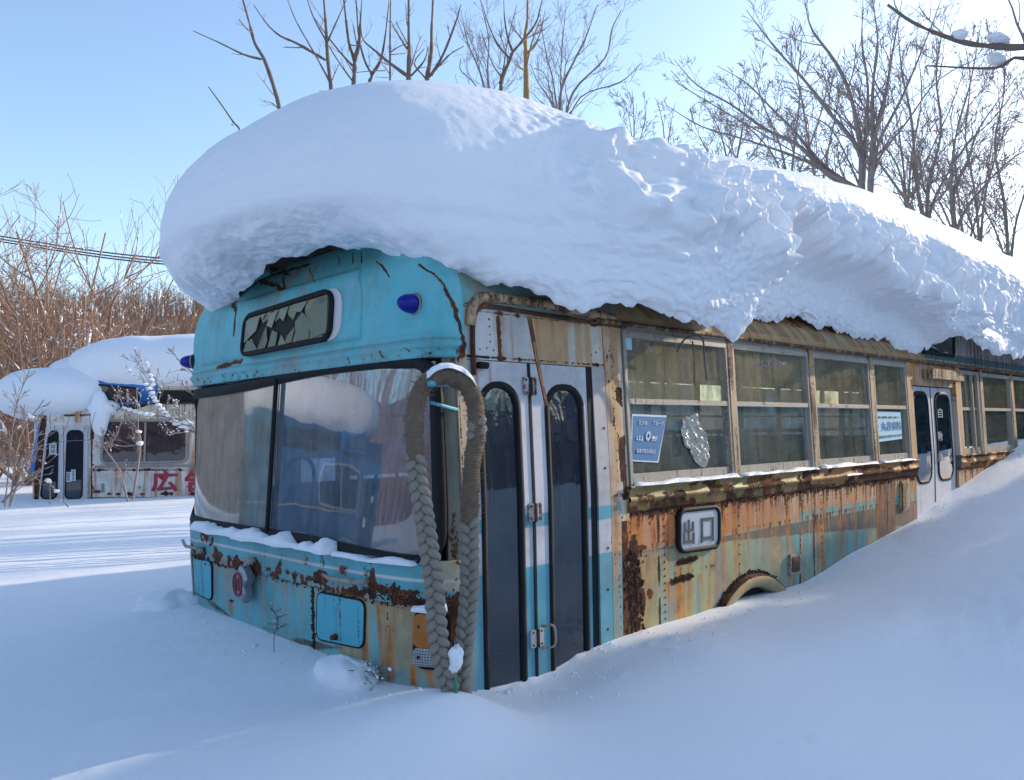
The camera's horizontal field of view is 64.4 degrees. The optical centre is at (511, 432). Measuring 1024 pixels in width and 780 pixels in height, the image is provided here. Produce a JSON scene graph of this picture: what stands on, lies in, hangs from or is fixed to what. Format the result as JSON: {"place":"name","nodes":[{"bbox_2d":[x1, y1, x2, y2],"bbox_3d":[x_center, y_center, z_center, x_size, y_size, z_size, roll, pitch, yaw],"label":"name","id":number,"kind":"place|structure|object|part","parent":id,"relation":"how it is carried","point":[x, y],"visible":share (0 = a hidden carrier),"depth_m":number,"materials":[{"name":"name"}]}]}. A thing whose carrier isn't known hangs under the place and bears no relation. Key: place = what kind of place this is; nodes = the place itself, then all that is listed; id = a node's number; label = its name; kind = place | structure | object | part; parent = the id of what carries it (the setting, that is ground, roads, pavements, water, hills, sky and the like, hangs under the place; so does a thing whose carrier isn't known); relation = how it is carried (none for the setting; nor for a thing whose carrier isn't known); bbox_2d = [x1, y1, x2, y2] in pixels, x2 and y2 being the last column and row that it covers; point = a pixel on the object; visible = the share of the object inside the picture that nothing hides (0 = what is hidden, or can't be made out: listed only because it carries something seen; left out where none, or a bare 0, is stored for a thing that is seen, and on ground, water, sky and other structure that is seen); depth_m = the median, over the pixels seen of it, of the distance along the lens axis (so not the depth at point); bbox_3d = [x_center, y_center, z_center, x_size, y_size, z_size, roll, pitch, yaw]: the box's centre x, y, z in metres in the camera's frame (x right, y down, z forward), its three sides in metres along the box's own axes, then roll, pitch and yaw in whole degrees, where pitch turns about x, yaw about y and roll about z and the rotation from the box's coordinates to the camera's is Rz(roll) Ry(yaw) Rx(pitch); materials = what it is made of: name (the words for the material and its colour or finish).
{"place":"outdoors","nodes":[
{"label":"outdoors","id":0,"kind":"place"},
{"bbox_2d":[0,315,859,466],"bbox_3d":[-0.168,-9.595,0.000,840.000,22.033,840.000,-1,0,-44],"label":"wooded hill","id":1,"kind":"structure","parent":0,"point":[708,423],"depth_m":63.00,"materials":[{"name":"brown plant"}]},
{"bbox_2d":[0,268,350,460],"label":"brown wood","id":2,"kind":"object","parent":1,"relation":"on","point":[180,306],"visible":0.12,"depth_m":67.67,"materials":[{"name":"brown plant"}]},
{"bbox_2d":[0,440,1023,779],"bbox_3d":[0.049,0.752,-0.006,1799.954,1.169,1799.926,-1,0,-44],"label":"snow ground","id":3,"kind":"structure","parent":0,"point":[902,660],"depth_m":3.49,"materials":[{"name":"white snow"}]},
{"bbox_2d":[0,367,58,506],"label":"bush twigs","id":4,"kind":"object","parent":3,"relation":"on","point":[14,462],"visible":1,"depth_m":11.93,"materials":[{"name":"brown plant"}]},
{"bbox_2d":[0,204,104,477],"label":"leafless bush","id":5,"kind":"object","parent":3,"relation":"on","point":[3,444],"visible":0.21,"depth_m":23.89,"materials":[{"name":"brown plant"}]},
{"bbox_2d":[45,478,68,506],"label":"weed stalks","id":6,"kind":"object","parent":3,"relation":"on","point":[48,480],"visible":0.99,"depth_m":12.94,"materials":[{"name":"brown plant"}]},
{"bbox_2d":[0,168,204,461],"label":"leafless bush","id":7,"kind":"object","parent":3,"relation":"on","point":[120,282],"visible":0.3,"depth_m":24.61,"materials":[{"name":"brown plant"}]},
{"bbox_2d":[0,216,204,485],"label":"leafless bush","id":8,"kind":"object","parent":3,"relation":"on","point":[78,344],"visible":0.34,"depth_m":21.88,"materials":[{"name":"brown plant"}]},
{"bbox_2d":[94,412,131,500],"bbox_3d":[-6.281,0.388,12.966,0.588,1.431,0.469,-1,0,29],"label":"sapling","id":9,"kind":"object","parent":3,"relation":"on","point":[120,471],"visible":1,"depth_m":12.96,"materials":[{"name":"brown plant"}]},
{"bbox_2d":[100,385,141,499],"bbox_3d":[-6.428,0.172,13.396,0.642,1.915,0.535,-1,0,-8],"label":"sapling","id":10,"kind":"object","parent":3,"relation":"on","point":[138,431],"visible":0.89,"depth_m":13.45,"materials":[{"name":"brown plant"}]},
{"bbox_2d":[110,347,194,435],"bbox_3d":[-5.209,-0.358,12.512,1.739,1.875,0.775,-1,0,6],"label":"snowy branch","id":11,"kind":"object","parent":3,"relation":"on","point":[178,423],"visible":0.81,"depth_m":12.41,"materials":[{"name":"white snow"}]},
{"bbox_2d":[131,586,197,611],"bbox_3d":[-2.182,1.131,5.213,0.486,0.250,0.434,-1,0,-44],"label":"corner drift","id":12,"kind":"object","parent":3,"relation":"on","point":[169,598],"visible":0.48,"depth_m":5.10,"materials":[{"name":"white snow"}]},
{"bbox_2d":[30,381,300,499],"bbox_3d":[-7.916,0.255,18.668,5.608,3.005,2.465,-1,0,0],"label":"bus","id":13,"kind":"object","parent":3,"relation":"on","point":[81,469],"visible":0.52,"depth_m":17.48,"materials":[{"name":"paint"}]},
{"bbox_2d":[0,368,101,421],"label":"roof snow","id":14,"kind":"structure","parent":13,"relation":"on","point":[62,391],"depth_m":17.29,"materials":[{"name":"white snow"}]},
{"bbox_2d":[48,356,74,368],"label":"roof snow","id":15,"kind":"structure","parent":13,"relation":"on","point":[63,363],"depth_m":17.81,"materials":[{"name":"white snow"}]},
{"bbox_3d":[-9.649,0.783,17.475,1.105,1.870,0.050,-1,0,0],"label":"folding door","id":16,"kind":"part","parent":13,"relation":"part of","materials":[{"name":"white metal"}]},
{"bbox_2d":[90,391,109,435],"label":"hanging snow","id":17,"kind":"structure","parent":13,"relation":"hanging from","point":[101,417],"depth_m":17.26,"materials":[{"name":"white snow"}]},
{"bbox_2d":[87,400,119,415],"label":"roof snow","id":18,"kind":"structure","parent":13,"relation":"on","point":[107,408],"depth_m":17.35,"materials":[{"name":"white snow"}]},
{"bbox_3d":[-8.534,-0.845,17.554,0.956,0.351,0.008,-1,0,0],"label":"roof window","id":19,"kind":"part","parent":13,"relation":"part of","materials":[{"name":"black glass"}]},
{"bbox_2d":[68,334,194,385],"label":"roof snow","id":20,"kind":"structure","parent":13,"relation":"on","point":[103,361],"depth_m":17.44,"materials":[{"name":"white snow"}]},
{"bbox_3d":[-7.893,0.190,17.469,1.890,0.970,0.061,-1,0,0],"label":"side window","id":21,"kind":"part","parent":13,"relation":"part of","materials":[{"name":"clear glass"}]},
{"bbox_2d":[166,347,198,394],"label":"twigs","id":22,"kind":"object","parent":3,"relation":"on","point":[170,350],"visible":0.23,"depth_m":11.90,"materials":[{"name":"grey plant"}]},
{"bbox_2d":[208,87,239,129],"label":"bare sapling","id":23,"kind":"object","parent":3,"relation":"on","point":[235,124],"visible":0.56,"depth_m":8.19,"materials":[{"name":"brown plant"}]},
{"bbox_2d":[194,0,288,483],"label":"bare sapling","id":24,"kind":"object","parent":3,"relation":"on","point":[285,453],"visible":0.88,"depth_m":8.58,"materials":[{"name":"brown plant"}]},
{"bbox_2d":[260,602,287,636],"bbox_3d":[-1.159,1.049,4.025,0.149,0.430,0.108,-1,0,-44],"label":"dead weed","id":25,"kind":"object","parent":3,"relation":"on","point":[276,620],"visible":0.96,"depth_m":4.02,"materials":[{"name":"brown plant"}]},
{"bbox_2d":[254,0,345,480],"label":"bare sapling","id":26,"kind":"object","parent":3,"relation":"on","point":[327,60],"visible":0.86,"depth_m":9.17,"materials":[{"name":"brown plant"}]},
{"bbox_2d":[314,0,363,476],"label":"bare sapling","id":27,"kind":"object","parent":3,"relation":"on","point":[353,67],"visible":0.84,"depth_m":9.55,"materials":[{"name":"brown plant"}]},
{"bbox_2d":[313,654,379,690],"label":"mound of snow","id":28,"kind":"structure","parent":3,"relation":"on","point":[333,671],"depth_m":3.62,"materials":[{"name":"white snow"}]},
{"bbox_2d":[349,660,391,690],"bbox_3d":[-0.615,1.076,3.620,0.200,0.107,0.195,-1,0,4],"label":"evergreen sprig","id":29,"kind":"object","parent":3,"relation":"on","point":[376,670],"visible":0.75,"depth_m":3.60,"materials":[{"name":"green"}]},
{"bbox_2d":[355,0,390,477],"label":"bare sapling","id":30,"kind":"object","parent":3,"relation":"on","point":[373,71],"visible":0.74,"depth_m":10.18,"materials":[{"name":"brown plant"}]},
{"bbox_2d":[376,1,406,476],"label":"bare sapling","id":31,"kind":"object","parent":3,"relation":"on","point":[389,77],"visible":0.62,"depth_m":9.99,"materials":[{"name":"brown plant"}]},
{"bbox_2d":[361,0,438,370],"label":"bare sapling","id":32,"kind":"object","parent":3,"relation":"on","point":[407,74],"visible":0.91,"depth_m":8.97,"materials":[{"name":"brown plant"}]},
{"bbox_2d":[404,0,463,80],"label":"bare sapling","id":33,"kind":"object","parent":3,"relation":"on","point":[429,73],"visible":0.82,"depth_m":9.25,"materials":[{"name":"brown plant"}]},
{"bbox_2d":[445,0,530,92],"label":"bare tree","id":34,"kind":"object","parent":3,"relation":"on","point":[478,60],"visible":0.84,"depth_m":12.68,"materials":[{"name":"brown plant"}]},
{"bbox_2d":[468,0,556,90],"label":"bare sapling","id":35,"kind":"object","parent":3,"relation":"on","point":[504,71],"visible":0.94,"depth_m":10.38,"materials":[{"name":"brown plant"}]},
{"bbox_2d":[509,0,559,99],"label":"bare sapling","id":36,"kind":"object","parent":3,"relation":"on","point":[526,55],"visible":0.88,"depth_m":11.47,"materials":[{"name":"brown plant"}]},
{"bbox_2d":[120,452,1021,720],"bbox_3d":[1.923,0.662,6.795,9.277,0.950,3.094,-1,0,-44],"label":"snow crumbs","id":37,"kind":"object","parent":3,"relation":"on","point":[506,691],"visible":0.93,"depth_m":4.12,"materials":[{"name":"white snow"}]},
{"bbox_2d":[515,0,662,118],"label":"bare tree","id":38,"kind":"object","parent":3,"relation":"on","point":[560,102],"visible":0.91,"depth_m":12.86,"materials":[{"name":"brown plant"}]},
{"bbox_2d":[180,248,1023,691],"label":"bus","id":39,"kind":"object","parent":3,"relation":"on","point":[586,544],"visible":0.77,"depth_m":4.46,"materials":[{"name":"paint"}]},
{"bbox_2d":[190,521,337,554],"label":"ledge snow","id":40,"kind":"structure","parent":39,"relation":"on","point":[321,546],"depth_m":4.23,"materials":[{"name":"white snow"}]},
{"bbox_3d":[-1.634,-0.292,5.837,0.870,0.360,0.008,-1,0,-44],"label":"far window pane","id":41,"kind":"part","parent":39,"relation":"part of","materials":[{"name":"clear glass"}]},
{"bbox_3d":[-1.196,-0.571,4.312,0.064,0.272,1.046,-1,0,-44],"label":"destination window","id":42,"kind":"part","parent":39,"relation":"part of","materials":[{"name":"grey glass"}]},
{"bbox_2d":[331,551,416,565],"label":"ledge snow","id":43,"kind":"structure","parent":39,"relation":"on","point":[393,560],"depth_m":3.59,"materials":[{"name":"white snow"}]},
{"bbox_3d":[-0.948,-0.324,6.495,0.870,0.340,0.008,-1,0,-44],"label":"far window pane","id":44,"kind":"part","parent":39,"relation":"part of","materials":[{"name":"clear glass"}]},
{"bbox_3d":[-0.941,0.106,6.495,0.870,0.440,0.008,-1,0,-44],"label":"far window pane","id":45,"kind":"part","parent":39,"relation":"part of","materials":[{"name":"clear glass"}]},
{"bbox_2d":[411,604,446,613],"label":"snow","id":46,"kind":"structure","parent":39,"relation":"on","point":[419,609],"depth_m":3.46,"materials":[{"name":"white snow"}]},
{"bbox_2d":[401,368,489,693],"bbox_3d":[-0.229,0.462,3.274,0.387,1.490,0.316,-1,0,-44],"label":"mooring rope","id":47,"kind":"object","parent":39,"relation":"attached to","point":[430,556],"visible":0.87,"depth_m":3.21,"materials":[{"name":"grey fabric"}]},
{"bbox_2d":[426,363,476,386],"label":"snow","id":48,"kind":"structure","parent":47,"relation":"on","point":[433,369],"depth_m":3.31,"materials":[{"name":"white snow"}]},
{"bbox_2d":[448,644,463,673],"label":"snow","id":49,"kind":"structure","parent":47,"relation":"attached to","point":[455,653],"depth_m":3.08,"materials":[{"name":"white"}]},
{"bbox_3d":[0.119,0.569,3.871,0.805,1.797,0.112,-1,0,-44],"label":"folding door","id":50,"kind":"part","parent":39,"relation":"part of","materials":[{"name":"paint"}]},
{"bbox_2d":[159,80,1023,359],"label":"roof snow","id":51,"kind":"structure","parent":39,"relation":"on","point":[486,186],"depth_m":3.91,"materials":[{"name":"white snow"}]},
{"bbox_2d":[626,338,631,349],"bbox_3d":[0.627,-0.490,4.429,0.078,0.080,0.006,-1,0,-44],"label":"note","id":52,"kind":"object","parent":39,"relation":"attached to","point":[628,343],"visible":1,"depth_m":4.44,"materials":[{"name":"blue paper"}]},
{"bbox_3d":[1.108,-0.359,8.467,0.870,0.340,0.008,-1,0,-44],"label":"far window pane","id":53,"kind":"part","parent":39,"relation":"part of","materials":[{"name":"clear glass"}]},
{"bbox_2d":[631,414,665,462],"bbox_3d":[0.763,0.034,4.522,0.349,0.272,0.018,-1,0,-44],"label":"poster","id":54,"kind":"object","parent":39,"relation":"attached to","point":[647,431],"visible":0.99,"depth_m":4.50,"materials":[{"name":"blue paper"}]},
{"bbox_3d":[1.794,-0.371,9.125,0.870,0.340,0.008,-1,0,-44],"label":"far window pane","id":55,"kind":"part","parent":39,"relation":"part of","materials":[{"name":"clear glass"}]},
{"bbox_3d":[1.801,0.059,9.125,0.870,0.440,0.008,-1,0,-44],"label":"far window pane","id":56,"kind":"part","parent":39,"relation":"part of","materials":[{"name":"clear glass"}]},
{"bbox_3d":[0.975,-0.138,4.739,1.042,0.838,0.092,-1,0,-44],"label":"side window","id":57,"kind":"part","parent":39,"relation":"part of","materials":[{"name":"glass"}]},
{"bbox_2d":[634,473,739,485],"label":"sill snow","id":58,"kind":"structure","parent":39,"relation":"on","point":[688,479],"depth_m":4.63,"materials":[{"name":"white snow"}]},
{"bbox_2d":[676,334,707,384],"bbox_3d":[1.023,-0.412,4.613,0.182,0.286,0.043,-1,0,-1],"label":"cable","id":59,"kind":"object","parent":39,"relation":"hanging from","point":[685,338],"visible":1,"depth_m":4.61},
{"bbox_2d":[681,413,709,466],"bbox_3d":[1.090,0.047,4.813,0.280,0.321,0.036,-1,0,-44],"label":"plastic sheet","id":60,"kind":"object","parent":39,"relation":"hanging from","point":[695,438],"visible":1,"depth_m":4.81,"materials":[{"name":"clear"}]},
{"bbox_3d":[3.173,0.035,10.440,0.870,0.440,0.008,-1,0,-44],"label":"far window pane","id":61,"kind":"part","parent":39,"relation":"part of","materials":[{"name":"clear glass"}]},
{"bbox_3d":[3.165,-0.395,10.440,0.870,0.340,0.008,-1,0,-44],"label":"far window pane","id":62,"kind":"part","parent":39,"relation":"part of","materials":[{"name":"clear glass"}]},
{"bbox_3d":[1.756,-0.152,5.489,1.022,0.838,0.092,-1,0,-44],"label":"side window","id":63,"kind":"part","parent":39,"relation":"part of","materials":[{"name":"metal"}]},
{"bbox_2d":[741,467,818,475],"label":"sill snow","id":64,"kind":"structure","parent":39,"relation":"on","point":[752,473],"depth_m":5.40,"materials":[{"name":"white snow"}]},
{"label":"far window pane","id":65,"kind":"part","parent":39,"relation":"part of","materials":[{"name":"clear glass"}]},
{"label":"far window pane","id":66,"kind":"part","parent":39,"relation":"part of","materials":[{"name":"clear glass"}]},
{"bbox_3d":[2.526,-0.165,6.228,0.977,0.838,0.092,-1,0,-44],"label":"side window","id":67,"kind":"part","parent":39,"relation":"part of","materials":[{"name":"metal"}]},
{"bbox_2d":[820,461,878,467],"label":"sill snow","id":68,"kind":"structure","parent":39,"relation":"on","point":[845,464],"depth_m":6.07,"materials":[{"name":"white snow"}]},
{"bbox_2d":[845,473,862,475],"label":"snow","id":69,"kind":"structure","parent":39,"relation":"on","point":[853,474],"depth_m":6.15,"materials":[{"name":"white snow"}]},
{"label":"far window pane","id":70,"kind":"part","parent":39,"relation":"part of","materials":[{"name":"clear glass"}]},
{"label":"far window pane","id":71,"kind":"part","parent":39,"relation":"part of","materials":[{"name":"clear glass"}]},
{"bbox_2d":[877,411,901,441],"bbox_3d":[3.144,-0.049,6.808,0.591,0.257,0.017,-1,0,-44],"label":"notice","id":72,"kind":"object","parent":39,"relation":"attached to","point":[889,426],"visible":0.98,"depth_m":6.83,"materials":[{"name":"white paper"}]},
{"bbox_3d":[3.183,-0.177,6.857,0.691,0.838,0.092,-1,0,-44],"label":"side window","id":73,"kind":"part","parent":39,"relation":"part of","materials":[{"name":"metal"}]},
{"bbox_2d":[880,458,915,462],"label":"sill snow","id":74,"kind":"structure","parent":39,"relation":"on","point":[895,460],"depth_m":6.76,"materials":[{"name":"white snow"}]},
{"bbox_3d":[3.917,0.417,7.581,1.089,1.670,0.075,-1,0,-44],"label":"folding door","id":75,"kind":"part","parent":39,"relation":"part of","materials":[{"name":"white metal"}]},
{"bbox_3d":[4.640,-0.202,8.245,0.595,0.838,0.107,-1,0,-44],"label":"side window","id":76,"kind":"part","parent":39,"relation":"part of","materials":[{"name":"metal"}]},
{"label":"side window","id":77,"kind":"part","parent":39,"relation":"part of","materials":[{"name":"glass"}]},
{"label":"side window","id":78,"kind":"part","parent":39,"relation":"part of","materials":[{"name":"glass"}]},
{"bbox_2d":[610,80,659,139],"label":"bare tree","id":79,"kind":"object","parent":3,"relation":"on","point":[634,120],"visible":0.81,"depth_m":26.11,"materials":[{"name":"brown plant"}]},
{"bbox_2d":[655,97,684,417],"bbox_3d":[5.129,-4.624,25.691,1.408,11.750,0.857,-1,0,-44],"label":"bare tree","id":80,"kind":"object","parent":3,"relation":"on","point":[664,116],"visible":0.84,"depth_m":25.72,"materials":[{"name":"grey plant"}]},
{"bbox_2d":[686,59,803,160],"bbox_3d":[8.392,-6.425,29.511,4.210,15.219,3.211,-1,0,8],"label":"bare tree","id":81,"kind":"object","parent":3,"relation":"on","point":[730,141],"visible":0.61,"depth_m":30.12,"materials":[{"name":"brown plant"}]},
{"bbox_2d":[652,52,857,186],"bbox_3d":[5.113,-3.602,16.946,4.273,9.077,2.257,-1,0,-9],"label":"bare tree","id":82,"kind":"object","parent":3,"relation":"on","point":[815,161],"visible":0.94,"depth_m":16.70,"materials":[{"name":"brown plant"}]},
{"bbox_2d":[702,36,858,417],"bbox_3d":[6.504,-4.390,19.732,3.089,11.163,2.554,-1,0,-9],"label":"bare tree","id":83,"kind":"object","parent":3,"relation":"on","point":[793,147],"visible":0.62,"depth_m":20.02,"materials":[{"name":"grey plant"}]},
{"bbox_2d":[771,22,861,435],"bbox_3d":[10.421,-6.606,27.670,2.875,15.518,2.200,-1,0,-9],"label":"bare tree","id":84,"kind":"object","parent":3,"relation":"on","point":[822,420],"visible":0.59,"depth_m":27.71,"materials":[{"name":"grey plant"}]},
{"bbox_2d":[741,0,900,417],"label":"bare tree","id":85,"kind":"object","parent":3,"relation":"on","point":[861,179],"visible":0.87,"depth_m":15.49,"materials":[{"name":"brown plant"}]},
{"bbox_2d":[818,34,980,208],"bbox_3d":[10.090,-4.750,20.810,3.912,11.831,2.818,-1,0,-44],"label":"bare tree","id":86,"kind":"object","parent":3,"relation":"on","point":[908,190],"visible":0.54,"depth_m":20.90,"materials":[{"name":"grey plant"}]},
{"bbox_2d":[792,4,1023,218],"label":"bare tree","id":87,"kind":"object","parent":3,"relation":"on","point":[927,212],"visible":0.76,"depth_m":16.84,"materials":[{"name":"brown plant"}]},
{"bbox_2d":[836,0,1008,192],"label":"bare tree","id":88,"kind":"object","parent":3,"relation":"on","point":[872,162],"visible":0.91,"depth_m":14.77,"materials":[{"name":"brown plant"}]},
{"bbox_2d":[877,19,1023,229],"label":"bare tree","id":89,"kind":"object","parent":3,"relation":"on","point":[952,188],"visible":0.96,"depth_m":13.72,"materials":[{"name":"grey plant"}]},
{"bbox_2d":[887,0,1023,69],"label":"tree","id":90,"kind":"object","parent":3,"relation":"on","point":[995,46],"visible":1,"depth_m":4.98,"materials":[{"name":"brown plant"}]},
{"bbox_2d":[951,28,969,39],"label":"branch snow","id":91,"kind":"structure","parent":90,"relation":"on","point":[962,34],"depth_m":4.94,"materials":[{"name":"white snow"}]},
{"bbox_2d":[987,52,1007,66],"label":"branch snow","id":92,"kind":"structure","parent":90,"relation":"on","point":[996,59],"depth_m":5.16,"materials":[{"name":"white snow"}]},
{"bbox_2d":[987,32,1010,43],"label":"branch snow","id":93,"kind":"structure","parent":90,"relation":"on","point":[998,37],"depth_m":4.95,"materials":[{"name":"white snow"}]},
{"bbox_2d":[904,93,1023,237],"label":"bare tree","id":94,"kind":"object","parent":3,"relation":"on","point":[962,228],"visible":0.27,"depth_m":25.68,"materials":[{"name":"grey plant"}]},
{"bbox_2d":[913,20,1023,241],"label":"bare tree","id":95,"kind":"object","parent":3,"relation":"on","point":[979,236],"visible":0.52,"depth_m":20.27,"materials":[{"name":"grey plant"}]},
{"bbox_2d":[945,18,1023,256],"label":"bare tree","id":96,"kind":"object","parent":3,"relation":"on","point":[1009,251],"visible":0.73,"depth_m":18.34,"materials":[{"name":"grey plant"}]},
{"bbox_3d":[-9.282,-2.316,30.000,0.280,8.013,0.280,-1,0,-44],"label":"utility pole","id":97,"kind":"object","parent":3,"relation":"on","visible":0},
{"bbox_2d":[2,236,160,258],"bbox_3d":[-18.107,-7.812,33.402,18.396,3.501,0.909,-1,0,19],"label":"power line","id":98,"kind":"object","parent":97,"relation":"attached to","point":[88,250],"visible":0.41,"depth_m":33.31,"materials":[{"name":"black rubber"}]},
{"bbox_2d":[0,238,162,261],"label":"power line","id":99,"kind":"object","parent":97,"relation":"attached to","point":[89,252],"visible":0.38,"depth_m":33.17,"materials":[{"name":"black rubber"}]},
{"bbox_2d":[3,242,163,264],"bbox_3d":[-18.107,-7.586,33.402,18.396,3.480,0.909,-1,0,19],"label":"power line","id":100,"kind":"object","parent":97,"relation":"attached to","point":[93,256],"visible":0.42,"depth_m":33.25,"materials":[{"name":"black rubber"}]},
{"bbox_2d":[0,0,1023,403],"label":"sky","id":101,"kind":"structure","parent":0,"point":[112,96],"materials":[{"name":"blue"}]}
]}

